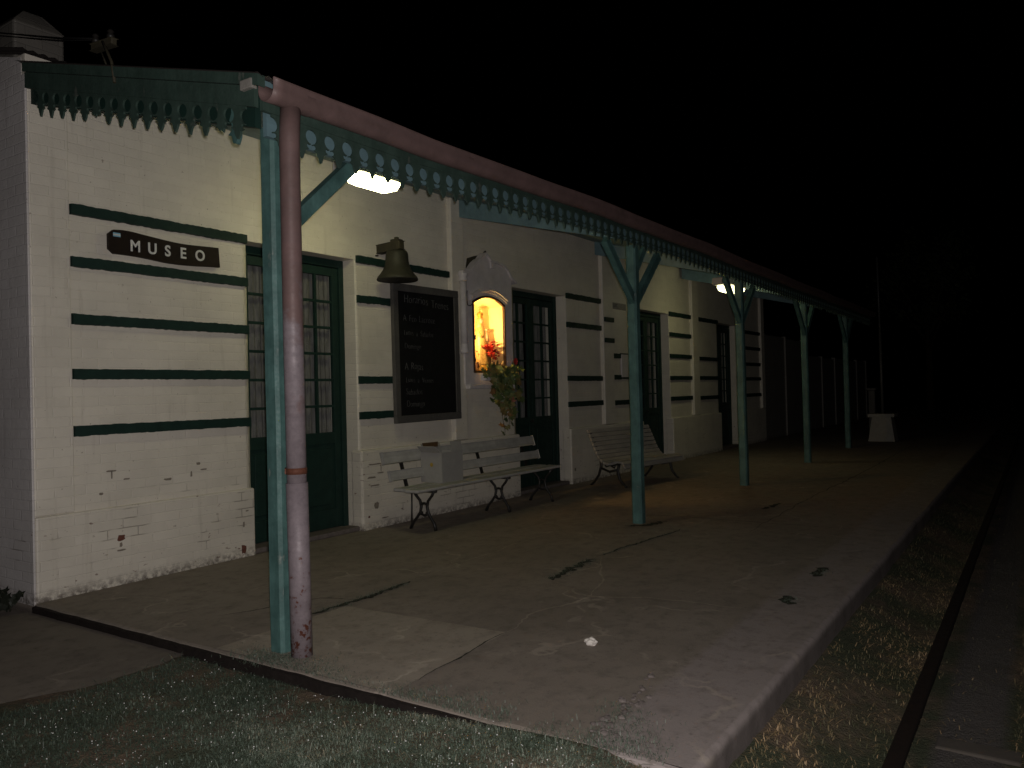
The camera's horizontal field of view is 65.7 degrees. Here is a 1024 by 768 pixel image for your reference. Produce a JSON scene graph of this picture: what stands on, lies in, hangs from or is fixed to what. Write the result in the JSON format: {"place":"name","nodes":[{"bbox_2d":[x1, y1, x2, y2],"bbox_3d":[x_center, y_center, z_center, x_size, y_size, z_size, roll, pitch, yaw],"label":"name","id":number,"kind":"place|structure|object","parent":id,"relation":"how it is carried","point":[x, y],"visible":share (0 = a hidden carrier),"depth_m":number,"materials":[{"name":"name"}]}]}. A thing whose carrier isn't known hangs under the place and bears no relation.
{"place":"outdoors","nodes":[
{"label":"outdoors","id":0,"kind":"place"},
{"bbox_2d":[0,608,182,703],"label":"path","id":1,"kind":"structure","parent":0,"point":[40,655],"depth_m":4.71,"materials":[{"name":"concrete"}]},
{"bbox_2d":[0,586,24,611],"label":"weed plant","id":2,"kind":"object","parent":1,"relation":"on","point":[7,601],"visible":1,"depth_m":5.71,"materials":[{"name":"green plant"}]},
{"bbox_2d":[0,381,1023,767],"bbox_3d":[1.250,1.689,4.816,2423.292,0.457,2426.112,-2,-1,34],"label":"ground","id":3,"kind":"structure","parent":0,"point":[954,713],"depth_m":4.41,"materials":[{"name":"soil"}]},
{"bbox_2d":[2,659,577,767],"bbox_3d":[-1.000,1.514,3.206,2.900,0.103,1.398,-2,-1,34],"label":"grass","id":4,"kind":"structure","parent":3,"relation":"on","point":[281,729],"depth_m":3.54,"materials":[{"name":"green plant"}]},
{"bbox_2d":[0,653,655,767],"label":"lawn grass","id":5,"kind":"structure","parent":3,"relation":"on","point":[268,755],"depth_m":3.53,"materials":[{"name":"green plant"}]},
{"bbox_2d":[0,11,766,605],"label":"station building","id":6,"kind":"structure","parent":3,"relation":"on","point":[132,425],"depth_m":7.15,"materials":[{"name":"white paint"}]},
{"bbox_2d":[107,230,219,267],"bbox_3d":[-2.907,-1.126,6.682,0.036,0.218,1.017,-2,-1,34],"label":"museum sign","id":7,"kind":"object","parent":6,"relation":"attached to","point":[127,243],"visible":1,"depth_m":6.62,"materials":[{"name":"brown paint"}]},
{"bbox_2d":[245,245,359,553],"bbox_3d":[-2.229,0.086,8.067,0.430,3.000,1.800,-2,-1,34],"label":"door","id":8,"kind":"structure","parent":6,"relation":"in","point":[326,446],"depth_m":8.33,"materials":[{"name":"green paint"}]},
{"bbox_2d":[375,237,417,282],"bbox_3d":[-1.270,-1.377,8.728,0.463,0.480,0.463,-1,-1,-11],"label":"station bell","id":9,"kind":"object","parent":6,"relation":"attached to","point":[397,268],"visible":1,"depth_m":8.63,"materials":[{"name":"brown metal"}]},
{"bbox_2d":[390,283,461,423],"bbox_3d":[-1.003,-0.356,9.428,0.050,1.602,1.214,-2,-1,34],"label":"timetable blackboard","id":10,"kind":"object","parent":6,"relation":"attached to","point":[425,353],"visible":1,"depth_m":9.37,"materials":[{"name":"black wood"}]},
{"bbox_2d":[458,252,516,388],"bbox_3d":[-0.423,-0.830,10.559,0.464,1.791,1.290,-2,-1,34],"label":"wall shrine","id":11,"kind":"object","parent":6,"relation":"attached to","point":[483,278],"depth_m":10.48,"materials":[{"name":"white paint"}]},
{"bbox_2d":[475,351,479,369],"bbox_3d":[-0.466,-0.305,10.420,0.099,0.265,0.090,-1,-1,-5],"label":"flower bouquet","id":12,"kind":"object","parent":11,"relation":"in","point":[477,365],"visible":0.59,"depth_m":10.39,"materials":[{"name":"yellow plant"}]},
{"bbox_2d":[475,308,490,370],"bbox_3d":[-0.423,-0.598,10.686,0.300,0.850,0.319,-2,-1,34],"label":"religious statue","id":13,"kind":"object","parent":11,"relation":"in","point":[483,359],"visible":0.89,"depth_m":10.60,"materials":[{"name":"ceramic"}]},
{"bbox_2d":[472,296,506,372],"bbox_3d":[-0.295,-0.653,10.462,0.051,1.016,0.732,-2,-1,34],"label":"niche door","id":14,"kind":"structure","parent":11,"relation":"in","point":[499,302],"depth_m":10.58,"materials":[{"name":"brown metal"}]},
{"bbox_2d":[482,341,500,363],"bbox_3d":[-0.287,-0.379,10.658,0.231,0.408,0.306,-2,-1,34],"label":"flower bouquet","id":15,"kind":"object","parent":11,"relation":"in","point":[491,350],"visible":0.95,"depth_m":10.64,"materials":[{"name":"red plant"}]},
{"bbox_2d":[481,358,524,435],"bbox_3d":[-0.103,0.160,10.425,0.255,1.030,0.865,-2,-1,34],"label":"trailing plant","id":16,"kind":"object","parent":11,"relation":"hanging from","point":[498,376],"visible":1,"depth_m":10.38,"materials":[{"name":"green plant"}]},
{"bbox_2d":[512,290,569,494],"bbox_3d":[0.278,0.061,11.822,0.430,3.000,1.870,-2,-1,34],"label":"door","id":17,"kind":"structure","parent":6,"relation":"in","point":[529,325],"depth_m":12.05,"materials":[{"name":"green paint"}]},
{"bbox_2d":[612,302,625,310],"bbox_3d":[1.863,-1.359,13.868,0.025,0.110,0.570,-2,-1,34],"label":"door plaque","id":18,"kind":"object","parent":6,"relation":"attached to","point":[619,306],"depth_m":13.88,"materials":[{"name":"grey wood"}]},
{"bbox_2d":[620,353,628,378],"bbox_3d":[2.120,-0.316,14.197,0.033,0.450,0.770,-2,-1,34],"label":"notice board","id":19,"kind":"object","parent":6,"relation":"attached to","point":[624,367],"visible":0.44,"depth_m":13.97,"materials":[{"name":"white paint"}]},
{"bbox_2d":[640,311,663,466],"bbox_3d":[2.569,0.038,15.252,0.430,3.000,1.820,-2,-1,34],"label":"door","id":20,"kind":"structure","parent":6,"relation":"in","point":[652,416],"depth_m":15.55,"materials":[{"name":"green paint"}]},
{"bbox_2d":[717,324,738,449],"bbox_3d":[4.915,0.014,18.766,0.430,3.000,1.770,-2,-1,34],"label":"door","id":21,"kind":"structure","parent":6,"relation":"in","point":[725,407],"depth_m":19.06,"materials":[{"name":"black paint"}]},
{"bbox_2d":[12,60,1020,767],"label":"platform","id":22,"kind":"structure","parent":3,"relation":"on","point":[708,626],"depth_m":5.47,"materials":[{"name":"grey concrete"}]},
{"bbox_2d":[89,29,118,82],"bbox_3d":[-2.661,-2.126,5.194,0.300,0.392,0.066,-2,-1,34],"label":"insulator bracket","id":23,"kind":"object","parent":22,"relation":"attached to","point":[109,42],"visible":0.96,"depth_m":5.15,"materials":[{"name":"black metal"}]},
{"bbox_2d":[0,32,91,40],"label":"overhead wire","id":24,"kind":"object","parent":23,"relation":"attached to","point":[87,39],"visible":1,"depth_m":5.59,"materials":[{"name":"black metal"}]},
{"bbox_2d":[332,161,399,192],"bbox_3d":[-1.319,-1.946,7.301,0.230,0.268,0.700,-2,-1,34],"label":"canopy lamp","id":25,"kind":"object","parent":22,"relation":"hanging from","point":[363,179],"visible":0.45,"depth_m":7.25,"materials":[{"name":"white glass"}]},
{"bbox_2d":[379,435,559,530],"bbox_3d":[-0.337,1.134,9.545,0.560,0.858,3.088,-2,-1,34],"label":"plank bench","id":26,"kind":"object","parent":22,"relation":"on","point":[400,458],"visible":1,"depth_m":9.56,"materials":[{"name":"white paint"}]},
{"bbox_2d":[417,440,462,482],"bbox_3d":[-0.804,0.868,8.950,0.325,0.446,0.503,-2,-1,34],"label":"cardboard carton","id":27,"kind":"object","parent":26,"relation":"on","point":[438,465],"visible":1,"depth_m":8.82,"materials":[{"name":"white cardboard"}]},
{"bbox_2d":[211,530,832,765],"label":"platform weeds","id":28,"kind":"object","parent":22,"relation":"on","point":[275,656],"visible":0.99,"depth_m":3.71,"materials":[{"name":"green plant"}]},
{"bbox_2d":[584,637,597,645],"bbox_3d":[0.445,1.466,4.506,0.084,0.052,0.050,-2,-1,34],"label":"paper scrap","id":29,"kind":"object","parent":22,"relation":"on","point":[591,641],"visible":1,"depth_m":4.49,"materials":[{"name":"white paper"}]},
{"bbox_2d":[589,672,654,737],"bbox_3d":[0.547,1.470,3.676,0.163,0.022,0.812,-2,-1,27],"label":"rubble","id":30,"kind":"object","parent":22,"relation":"on","point":[606,717],"visible":1,"depth_m":3.54,"materials":[{"name":"grey stone"}]},
{"bbox_2d":[586,424,684,487],"bbox_3d":[1.952,1.107,12.400,0.728,0.869,1.672,-2,-1,43],"label":"slatted bench","id":31,"kind":"object","parent":22,"relation":"on","point":[654,455],"visible":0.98,"depth_m":12.30,"materials":[{"name":"wood"}]},
{"bbox_2d":[712,277,745,292],"bbox_3d":[4.082,-1.887,14.891,0.294,0.343,0.896,-2,-2,40],"label":"canopy lamp","id":32,"kind":"object","parent":22,"relation":"hanging from","point":[717,282],"visible":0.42,"depth_m":14.63,"materials":[{"name":"white glass"}]},
{"bbox_2d":[764,333,802,439],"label":"boundary wall","id":33,"kind":"structure","parent":22,"relation":"on","point":[784,397],"depth_m":22.67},
{"bbox_2d":[809,356,867,429],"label":"boundary wall","id":34,"kind":"structure","parent":22,"relation":"on","point":[826,392],"depth_m":28.16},
{"bbox_2d":[882,423,1023,767],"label":"steel rail","id":35,"kind":"object","parent":3,"relation":"on","point":[900,747],"depth_m":4.74,"materials":[{"name":"metal"}]},
{"bbox_2d":[935,736,1021,766],"bbox_3d":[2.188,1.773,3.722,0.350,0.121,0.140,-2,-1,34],"label":"sleeper","id":36,"kind":"object","parent":3,"relation":"on","point":[999,755],"visible":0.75,"depth_m":3.70,"materials":[{"name":"brown wood"}]},
{"bbox_2d":[0,0,1023,383],"label":"sky","id":37,"kind":"structure","parent":0,"point":[795,139],"materials":[{"name":"black"}]},
{"bbox_2d":[628,496,1023,767],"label":"trackside grass","id":38,"kind":"structure","parent":0,"point":[835,704],"depth_m":4.61,"materials":[{"name":"plant"}]},
{"bbox_2d":[867,388,876,433],"bbox_3d":[9.479,0.761,20.852,0.220,1.320,0.220,-2,-1,34],"label":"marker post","id":39,"kind":"object","parent":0,"point":[872,400],"visible":0.71,"depth_m":20.80,"materials":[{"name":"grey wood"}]},
{"bbox_2d":[868,257,897,441],"bbox_3d":[9.215,-0.883,19.814,0.600,4.600,0.600,-2,-1,34],"label":"flagpole","id":40,"kind":"object","parent":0,"point":[883,427],"visible":1,"depth_m":19.66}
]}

